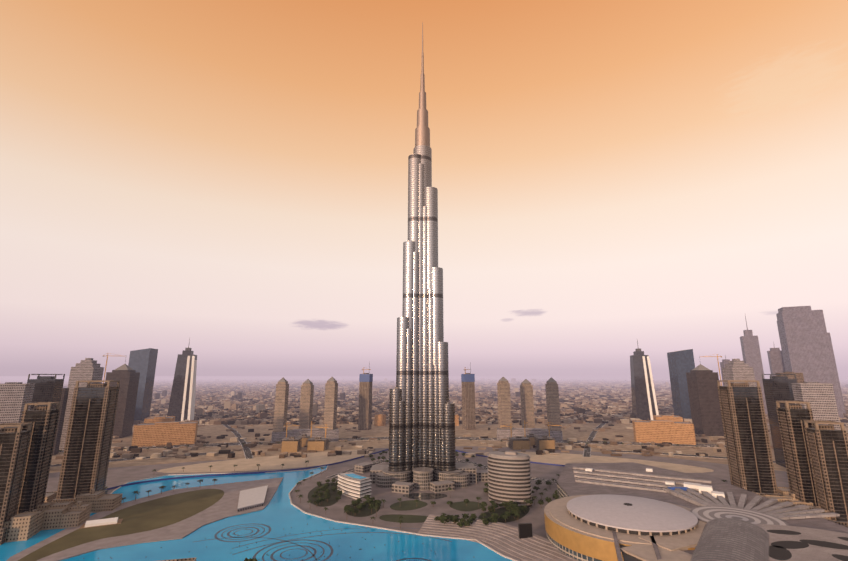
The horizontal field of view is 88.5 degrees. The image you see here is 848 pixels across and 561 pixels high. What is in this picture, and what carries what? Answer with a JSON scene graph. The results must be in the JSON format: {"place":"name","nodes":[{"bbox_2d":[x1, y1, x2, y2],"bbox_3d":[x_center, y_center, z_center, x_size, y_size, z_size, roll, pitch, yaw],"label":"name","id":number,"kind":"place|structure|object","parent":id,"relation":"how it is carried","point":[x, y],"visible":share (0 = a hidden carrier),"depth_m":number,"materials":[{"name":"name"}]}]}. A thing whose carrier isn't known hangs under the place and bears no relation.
{"place":"outdoors","nodes":[
{"label":"outdoors","id":0,"kind":"place"},
{"bbox_2d":[18,489,223,560],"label":"island lawn","id":1,"kind":"structure","parent":0,"point":[157,513],"depth_m":492.20,"materials":[{"name":"green plant"}]},
{"bbox_2d":[85,517,117,526],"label":"pavilion roof","id":2,"kind":"structure","parent":1,"relation":"on","point":[98,522],"depth_m":467.41,"materials":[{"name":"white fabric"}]},
{"bbox_2d":[80,519,122,528],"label":"pavilion","id":3,"kind":"structure","parent":1,"relation":"on","point":[118,522],"depth_m":468.35,"materials":[{"name":"brown"}]},
{"bbox_2d":[0,466,512,560],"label":"lake","id":4,"kind":"structure","parent":0,"point":[279,514],"depth_m":423.54,"materials":[{"name":"liquid"}]},
{"bbox_2d":[244,557,256,560],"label":"tree","id":5,"kind":"object","parent":4,"relation":"on","point":[250,559],"visible":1,"depth_m":327.55,"materials":[{"name":"green plant"}]},
{"bbox_2d":[78,526,435,559],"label":"fountain nozzles","id":6,"kind":"object","parent":4,"relation":"on","point":[289,533],"visible":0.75,"depth_m":411.43,"materials":[{"name":"grey metal"}]},
{"bbox_2d":[195,523,451,560],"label":"fountain rings","id":7,"kind":"object","parent":4,"relation":"on","point":[282,541],"visible":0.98,"depth_m":426.09,"materials":[{"name":"grey"}]},
{"bbox_2d":[299,379,313,428],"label":"beige tower","id":8,"kind":"structure","parent":0,"point":[306,404],"depth_m":1194.57,"materials":[{"name":"grey concrete"}]},
{"bbox_2d":[358,373,371,429],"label":"tower","id":9,"kind":"structure","parent":0,"point":[365,408],"depth_m":1302.71,"materials":[{"name":"concrete"}]},
{"bbox_2d":[359,362,372,381],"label":"building top","id":10,"kind":"structure","parent":9,"relation":"attached to","point":[365,377],"depth_m":1318.20,"materials":[{"name":"blue glass"}]},
{"bbox_2d":[379,514,427,522],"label":"lawn","id":11,"kind":"structure","parent":0,"point":[407,518],"depth_m":491.55,"materials":[{"name":"green plant"}]},
{"bbox_2d":[390,500,427,510],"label":"lawn","id":12,"kind":"structure","parent":0,"point":[405,505],"depth_m":540.68,"materials":[{"name":"green plant"}]},
{"bbox_2d":[50,422,775,482],"bbox_3d":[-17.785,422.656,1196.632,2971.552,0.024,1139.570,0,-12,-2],"label":"road asphalt","id":13,"kind":"structure","parent":0,"point":[250,455],"depth_m":1003.35,"materials":[{"name":"grey asphalt"}]},
{"bbox_2d":[55,423,688,481],"bbox_3d":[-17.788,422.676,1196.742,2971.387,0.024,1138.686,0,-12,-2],"label":"road markings","id":14,"kind":"object","parent":13,"relation":"on","point":[379,460],"visible":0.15,"depth_m":975.51,"materials":[{"name":"white paint"}]},
{"bbox_2d":[57,422,724,480],"bbox_3d":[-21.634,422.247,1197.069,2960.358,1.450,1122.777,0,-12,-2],"label":"traffic","id":15,"kind":"object","parent":13,"relation":"on","point":[381,461],"visible":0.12,"depth_m":986.16,"materials":[{"name":"white"}]},
{"bbox_2d":[46,446,788,538],"bbox_3d":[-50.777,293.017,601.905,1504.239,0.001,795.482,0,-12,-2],"label":"paved ground","id":16,"kind":"structure","parent":0,"point":[534,515],"depth_m":639.04,"materials":[{"name":"grey concrete"}]},
{"bbox_2d":[308,483,340,506],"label":"planting bed","id":17,"kind":"object","parent":16,"relation":"on","point":[332,500],"visible":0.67,"depth_m":576.04,"materials":[{"name":"green plant"}]},
{"bbox_2d":[347,503,379,516],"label":"planting bed","id":18,"kind":"object","parent":16,"relation":"on","point":[364,511],"visible":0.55,"depth_m":516.79,"materials":[{"name":"green plant"}]},
{"bbox_2d":[368,503,374,513],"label":"tree","id":19,"kind":"object","parent":16,"relation":"on","point":[371,505],"visible":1,"depth_m":508.88,"materials":[{"name":"green plant"}]},
{"bbox_2d":[440,517,448,525],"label":"tree","id":20,"kind":"object","parent":16,"relation":"on","point":[444,520],"visible":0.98,"depth_m":461.12,"materials":[{"name":"green plant"}]},
{"bbox_2d":[487,506,494,512],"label":"tree","id":21,"kind":"object","parent":16,"relation":"on","point":[492,508],"visible":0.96,"depth_m":502.29,"materials":[{"name":"green plant"}]},
{"bbox_2d":[478,507,529,522],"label":"planting bed","id":22,"kind":"object","parent":16,"relation":"on","point":[502,510],"visible":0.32,"depth_m":502.02,"materials":[{"name":"green plant"}]},
{"bbox_2d":[518,523,532,538],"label":"box","id":23,"kind":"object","parent":16,"relation":"on","point":[525,530],"depth_m":424.98,"materials":[{"name":"black"}]},
{"bbox_2d":[552,493,558,499],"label":"tree","id":24,"kind":"object","parent":16,"relation":"on","point":[555,496],"visible":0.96,"depth_m":550.36,"materials":[{"name":"green plant"}]},
{"bbox_2d":[0,376,847,472],"bbox_3d":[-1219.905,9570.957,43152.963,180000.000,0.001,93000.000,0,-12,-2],"label":"ground","id":25,"kind":"structure","parent":0,"point":[212,431],"depth_m":1153.37,"materials":[{"name":"beige sand"}]},
{"bbox_2d":[0,422,31,544],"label":"residence","id":26,"kind":"structure","parent":25,"relation":"on","point":[14,442],"depth_m":433.84,"materials":[{"name":"stone"}]},
{"bbox_2d":[0,382,34,427],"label":"white tower","id":27,"kind":"structure","parent":25,"relation":"on","point":[15,397],"depth_m":664.90,"materials":[{"name":"grey metal"}]},
{"bbox_2d":[4,510,44,541],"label":"old town","id":28,"kind":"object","parent":25,"relation":"on","point":[25,525],"visible":0.9,"depth_m":428.44},
{"bbox_2d":[16,402,60,514],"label":"residence","id":29,"kind":"structure","parent":25,"relation":"on","point":[43,420],"depth_m":473.36,"materials":[{"name":"concrete"}]},
{"bbox_2d":[27,374,64,409],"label":"skyscraper","id":30,"kind":"structure","parent":25,"relation":"on","point":[48,388],"depth_m":754.03,"materials":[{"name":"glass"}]},
{"bbox_2d":[44,491,56,502],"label":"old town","id":31,"kind":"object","parent":25,"relation":"on","point":[50,496],"visible":0.06,"depth_m":542.62},
{"bbox_2d":[52,388,68,454],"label":"tower","id":32,"kind":"structure","parent":25,"relation":"on","point":[64,398],"depth_m":904.13,"materials":[{"name":"grey glass"}]},
{"bbox_2d":[32,501,91,529],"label":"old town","id":33,"kind":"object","parent":25,"relation":"on","point":[62,515],"visible":0.81,"depth_m":465.69},
{"bbox_2d":[59,358,103,451],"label":"white stepped tower","id":34,"kind":"structure","parent":25,"relation":"on","point":[86,369],"depth_m":959.33,"materials":[{"name":"grey metal"}]},
{"bbox_2d":[52,380,119,503],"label":"residence","id":35,"kind":"structure","parent":25,"relation":"on","point":[87,450],"depth_m":540.77,"materials":[{"name":"concrete"}]},
{"bbox_2d":[75,489,122,512],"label":"old town","id":36,"kind":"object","parent":25,"relation":"on","point":[100,500],"visible":0.81,"depth_m":516.72},
{"bbox_2d":[103,353,120,382],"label":"tower crane","id":37,"kind":"object","parent":25,"relation":"on","point":[106,365],"visible":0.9,"depth_m":1108.10,"materials":[{"name":"brown"}]},
{"bbox_2d":[105,360,139,437],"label":"skyscraper","id":38,"kind":"structure","parent":25,"relation":"on","point":[127,376],"depth_m":1148.97,"materials":[{"name":"stone"}]},
{"bbox_2d":[128,348,157,420],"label":"blue glass tower","id":39,"kind":"structure","parent":25,"relation":"on","point":[143,362],"depth_m":1496.18,"materials":[{"name":"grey glass"}]},
{"bbox_2d":[6,477,282,560],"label":"promenade","id":40,"kind":"structure","parent":25,"relation":"on","point":[225,506],"depth_m":475.62,"materials":[{"name":"grey stone"}]},
{"bbox_2d":[237,485,267,511],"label":"pavilion roof","id":41,"kind":"structure","parent":40,"relation":"on","point":[252,498],"depth_m":554.58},
{"bbox_2d":[144,416,174,422],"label":"building","id":42,"kind":"structure","parent":25,"relation":"on","point":[155,419],"depth_m":1124.72,"materials":[{"name":"stone"}]},
{"bbox_2d":[132,421,197,446],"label":"orange block","id":43,"kind":"structure","parent":25,"relation":"on","point":[163,433],"depth_m":1008.86,"materials":[{"name":"stone"}]},
{"bbox_2d":[160,557,195,560],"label":"souk al bahar","id":44,"kind":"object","parent":25,"relation":"on","point":[188,559],"visible":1,"depth_m":310.86,"materials":[{"name":"beige stone"}]},
{"bbox_2d":[167,338,196,421],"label":"skyscraper","id":45,"kind":"structure","parent":25,"relation":"on","point":[176,402],"depth_m":1482.22,"materials":[{"name":"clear glass"}]},
{"bbox_2d":[181,356,196,420],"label":"skyscraper facade strips","id":46,"kind":"object","parent":45,"relation":"attached to","point":[191,406],"visible":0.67,"depth_m":1498.11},
{"bbox_2d":[157,449,372,472],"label":"sand lot","id":47,"kind":"structure","parent":25,"relation":"on","point":[289,461],"depth_m":798.50,"materials":[{"name":"beige sand"}]},
{"bbox_2d":[273,377,288,431],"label":"beige tower","id":48,"kind":"structure","parent":25,"relation":"on","point":[281,405],"depth_m":1077.08,"materials":[{"name":"grey concrete"}]},
{"bbox_2d":[281,436,301,451],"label":"building","id":49,"kind":"structure","parent":25,"relation":"on","point":[290,443],"depth_m":919.15,"materials":[{"name":"concrete"}]},
{"bbox_2d":[90,466,517,560],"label":"lake edge wall","id":50,"kind":"structure","parent":25,"relation":"on","point":[497,552],"depth_m":478.86,"materials":[{"name":"beige stone"}]},
{"bbox_2d":[297,434,310,446],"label":"building","id":51,"kind":"structure","parent":25,"relation":"on","point":[304,437],"depth_m":987.86,"materials":[{"name":"concrete"}]},
{"bbox_2d":[271,428,338,442],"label":"low-rise building","id":52,"kind":"structure","parent":25,"relation":"on","point":[317,432],"depth_m":1074.30,"materials":[{"name":"grey concrete"}]},
{"bbox_2d":[306,437,328,450],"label":"building","id":53,"kind":"structure","parent":25,"relation":"on","point":[318,443],"depth_m":939.18,"materials":[{"name":"concrete"}]},
{"bbox_2d":[323,377,337,429],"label":"beige tower","id":54,"kind":"structure","parent":25,"relation":"on","point":[330,404],"depth_m":1121.69,"materials":[{"name":"grey concrete"}]},
{"bbox_2d":[105,449,564,489],"bbox_3d":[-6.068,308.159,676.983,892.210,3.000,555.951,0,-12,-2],"label":"site hoarding","id":55,"kind":"object","parent":25,"relation":"on","point":[280,470],"visible":0.42,"depth_m":714.80,"materials":[{"name":"blue"}]},
{"bbox_2d":[337,472,371,499],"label":"club building","id":56,"kind":"structure","parent":25,"relation":"on","point":[353,485],"depth_m":578.27,"materials":[{"name":"concrete"}]},
{"bbox_2d":[374,414,385,425],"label":"block","id":57,"kind":"object","parent":25,"relation":"on","point":[379,419],"visible":1,"depth_m":1396.25,"materials":[{"name":"stone"}]},
{"bbox_2d":[354,462,488,493],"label":"podium buildings","id":58,"kind":"structure","parent":25,"relation":"on","point":[475,475],"depth_m":650.43,"materials":[{"name":"concrete"}]},
{"bbox_2d":[376,22,468,490],"bbox_3d":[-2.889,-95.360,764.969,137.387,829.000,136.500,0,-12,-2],"label":"skyscraper","id":59,"kind":"structure","parent":25,"relation":"on","point":[422,456],"depth_m":683.44,"materials":[{"name":"grey metal"}]},
{"bbox_2d":[0,378,847,459],"bbox_3d":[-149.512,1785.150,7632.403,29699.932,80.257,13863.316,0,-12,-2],"label":"distant city","id":60,"kind":"object","parent":25,"relation":"on","point":[223,403],"visible":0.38,"depth_m":2066.00},
{"bbox_2d":[53,422,847,481],"bbox_3d":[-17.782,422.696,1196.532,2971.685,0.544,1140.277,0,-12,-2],"label":"road kerbs","id":61,"kind":"structure","parent":25,"relation":"on","point":[456,458],"depth_m":990.64,"materials":[{"name":"grey concrete"}]},
{"bbox_2d":[455,414,458,425],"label":"building","id":62,"kind":"structure","parent":25,"relation":"on","point":[456,419],"depth_m":1403.03,"materials":[{"name":"stone"}]},
{"bbox_2d":[462,373,475,429],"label":"tower","id":63,"kind":"structure","parent":25,"relation":"on","point":[468,406],"depth_m":1311.76,"materials":[{"name":"concrete"}]},
{"bbox_2d":[461,363,474,381],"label":"building top","id":64,"kind":"structure","parent":63,"relation":"attached to","point":[470,377],"depth_m":1327.61,"materials":[{"name":"blue glass"}]},
{"bbox_2d":[418,514,578,560],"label":"waterfront steps","id":65,"kind":"structure","parent":25,"relation":"on","point":[503,539],"depth_m":426.74,"materials":[{"name":"grey stone"}]},
{"bbox_2d":[497,377,511,428],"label":"beige tower","id":66,"kind":"structure","parent":25,"relation":"on","point":[504,403],"depth_m":1134.45,"materials":[{"name":"grey concrete"}]},
{"bbox_2d":[487,451,531,507],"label":"building","id":67,"kind":"structure","parent":25,"relation":"on","point":[509,475],"depth_m":543.19,"materials":[{"name":"beige concrete"}]},
{"bbox_2d":[508,436,530,449],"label":"building","id":68,"kind":"structure","parent":25,"relation":"on","point":[519,443],"depth_m":951.45,"materials":[{"name":"concrete"}]},
{"bbox_2d":[497,428,562,440],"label":"low-rise building","id":69,"kind":"structure","parent":25,"relation":"on","point":[506,434],"depth_m":1088.90,"materials":[{"name":"grey concrete"}]},
{"bbox_2d":[524,433,537,445],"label":"building","id":70,"kind":"structure","parent":25,"relation":"on","point":[531,436],"depth_m":1001.74,"materials":[{"name":"concrete"}]},
{"bbox_2d":[534,436,555,450],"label":"building","id":71,"kind":"structure","parent":25,"relation":"on","point":[544,442],"depth_m":934.07,"materials":[{"name":"concrete"}]},
{"bbox_2d":[545,377,560,430],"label":"beige tower","id":72,"kind":"structure","parent":25,"relation":"on","point":[552,401],"depth_m":1095.89,"materials":[{"name":"grey concrete"}]},
{"bbox_2d":[484,451,713,472],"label":"sand lot","id":73,"kind":"structure","parent":25,"relation":"on","point":[562,458],"depth_m":817.03,"materials":[{"name":"beige sand"}]},
{"bbox_2d":[544,494,706,560],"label":"round building","id":74,"kind":"structure","parent":25,"relation":"on","point":[580,527],"depth_m":389.89,"materials":[{"name":"beige concrete"}]},
{"bbox_2d":[630,340,655,420],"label":"skyscraper","id":75,"kind":"structure","parent":25,"relation":"on","point":[640,407],"depth_m":1533.19,"materials":[{"name":"grey glass"}]},
{"bbox_2d":[642,356,658,419],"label":"skyscraper facade strips","id":76,"kind":"object","parent":75,"relation":"attached to","point":[647,387],"visible":0.51,"depth_m":1522.34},
{"bbox_2d":[632,420,695,444],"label":"orange block","id":77,"kind":"structure","parent":25,"relation":"on","point":[661,431],"depth_m":1040.66,"materials":[{"name":"stone"}]},
{"bbox_2d":[653,415,682,420],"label":"building","id":78,"kind":"structure","parent":25,"relation":"on","point":[667,417],"depth_m":1160.14,"materials":[{"name":"stone"}]},
{"bbox_2d":[667,349,694,418],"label":"blue glass tower","id":79,"kind":"structure","parent":25,"relation":"on","point":[681,363],"depth_m":1546.30,"materials":[{"name":"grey glass"}]},
{"bbox_2d":[557,462,847,554],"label":"dubai mall block","id":80,"kind":"structure","parent":25,"relation":"on","point":[567,485],"depth_m":524.19,"materials":[{"name":"grey concrete"}]},
{"bbox_2d":[573,466,724,560],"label":"mall roof plant","id":81,"kind":"object","parent":80,"relation":"on","point":[686,483],"visible":0.81,"depth_m":553.45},
{"bbox_2d":[620,529,701,560],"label":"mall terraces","id":82,"kind":"object","parent":80,"relation":"on","point":[673,547],"visible":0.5,"depth_m":341.80,"materials":[{"name":"beige concrete"}]},
{"bbox_2d":[690,518,768,560],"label":"building roof","id":83,"kind":"structure","parent":80,"relation":"attached to","point":[726,539],"depth_m":331.70,"materials":[{"name":"grey concrete"}]},
{"bbox_2d":[663,488,839,525],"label":"mall spiral disc","id":84,"kind":"object","parent":80,"relation":"on","point":[710,507],"visible":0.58,"depth_m":434.25,"materials":[{"name":"grey concrete"}]},
{"bbox_2d":[755,524,847,560],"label":"mall perforated canopy","id":85,"kind":"object","parent":80,"relation":"attached to","point":[790,543],"visible":0.56,"depth_m":343.20,"materials":[{"name":"grey concrete"}]},
{"bbox_2d":[703,355,721,385],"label":"construction crane","id":86,"kind":"object","parent":25,"relation":"on","point":[717,356],"visible":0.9,"depth_m":1154.01,"materials":[{"name":"brown"}]},
{"bbox_2d":[720,356,729,385],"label":"tower","id":87,"kind":"structure","parent":25,"relation":"on","point":[723,362],"depth_m":1980.95,"materials":[{"name":"grey concrete"}]},
{"bbox_2d":[722,359,755,386],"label":"white stepped tower","id":88,"kind":"structure","parent":25,"relation":"on","point":[735,369],"depth_m":1005.94,"materials":[{"name":"grey concrete"}]},
{"bbox_2d":[717,380,781,495],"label":"residence","id":89,"kind":"structure","parent":25,"relation":"on","point":[748,448],"depth_m":563.96,"materials":[{"name":"stone"}]},
{"bbox_2d":[740,316,767,413],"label":"skyscraper","id":90,"kind":"structure","parent":25,"relation":"on","point":[750,348],"depth_m":1748.21,"materials":[{"name":"grey concrete"}]},
{"bbox_2d":[767,342,784,375],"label":"tower","id":91,"kind":"structure","parent":25,"relation":"on","point":[775,359],"depth_m":1823.68,"materials":[{"name":"grey concrete"}]},
{"bbox_2d":[761,374,796,467],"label":"high-rise building","id":92,"kind":"structure","parent":25,"relation":"on","point":[777,388],"depth_m":789.73,"materials":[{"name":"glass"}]},
{"bbox_2d":[755,493,812,506],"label":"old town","id":93,"kind":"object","parent":25,"relation":"on","point":[781,499],"visible":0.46,"depth_m":495.56},
{"bbox_2d":[777,487,790,496],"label":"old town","id":94,"kind":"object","parent":25,"relation":"on","point":[784,491],"visible":0.12,"depth_m":566.15},
{"bbox_2d":[776,372,803,382],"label":"tower","id":95,"kind":"structure","parent":25,"relation":"on","point":[800,377],"depth_m":1012.66,"materials":[{"name":"beige concrete"}]},
{"bbox_2d":[776,401,817,505],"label":"residence","id":96,"kind":"structure","parent":25,"relation":"on","point":[792,418],"depth_m":496.74,"materials":[{"name":"stone"}]},
{"bbox_2d":[776,306,843,417],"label":"tower","id":97,"kind":"structure","parent":25,"relation":"on","point":[804,343],"depth_m":1629.35,"materials":[{"name":"grey concrete"}]},
{"bbox_2d":[791,503,830,519],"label":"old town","id":98,"kind":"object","parent":25,"relation":"on","point":[814,507],"visible":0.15,"depth_m":463.63},
{"bbox_2d":[791,382,840,429],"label":"white tower","id":99,"kind":"structure","parent":25,"relation":"on","point":[819,397],"depth_m":695.47,"materials":[{"name":"grey metal"}]},
{"bbox_2d":[804,420,847,527],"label":"residence","id":100,"kind":"structure","parent":25,"relation":"on","point":[827,445],"depth_m":453.29,"materials":[{"name":"stone"}]},
{"bbox_2d":[827,333,845,412],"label":"tower","id":101,"kind":"structure","parent":25,"relation":"on","point":[836,372],"depth_m":1794.16,"materials":[{"name":"grey concrete"}]},
{"bbox_2d":[0,0,847,375],"label":"sky","id":102,"kind":"structure","parent":0,"point":[229,177],"materials":[{"name":"orange"}]},
{"bbox_2d":[403,493,446,499],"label":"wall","id":103,"kind":"structure","parent":0,"point":[423,496],"depth_m":580.72,"materials":[{"name":"grey"}]},
{"bbox_2d":[449,501,480,510],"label":"lawn","id":104,"kind":"structure","parent":0,"point":[471,506],"depth_m":536.54,"materials":[{"name":"green plant"}]},
{"bbox_2d":[520,379,534,427],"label":"beige tower","id":105,"kind":"structure","parent":0,"point":[527,402],"depth_m":1211.68,"materials":[{"name":"grey concrete"}]},
{"bbox_2d":[686,357,723,435],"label":"skyscraper","id":106,"kind":"structure","parent":0,"point":[702,384],"depth_m":1185.02,"materials":[{"name":"stone"}]}
]}

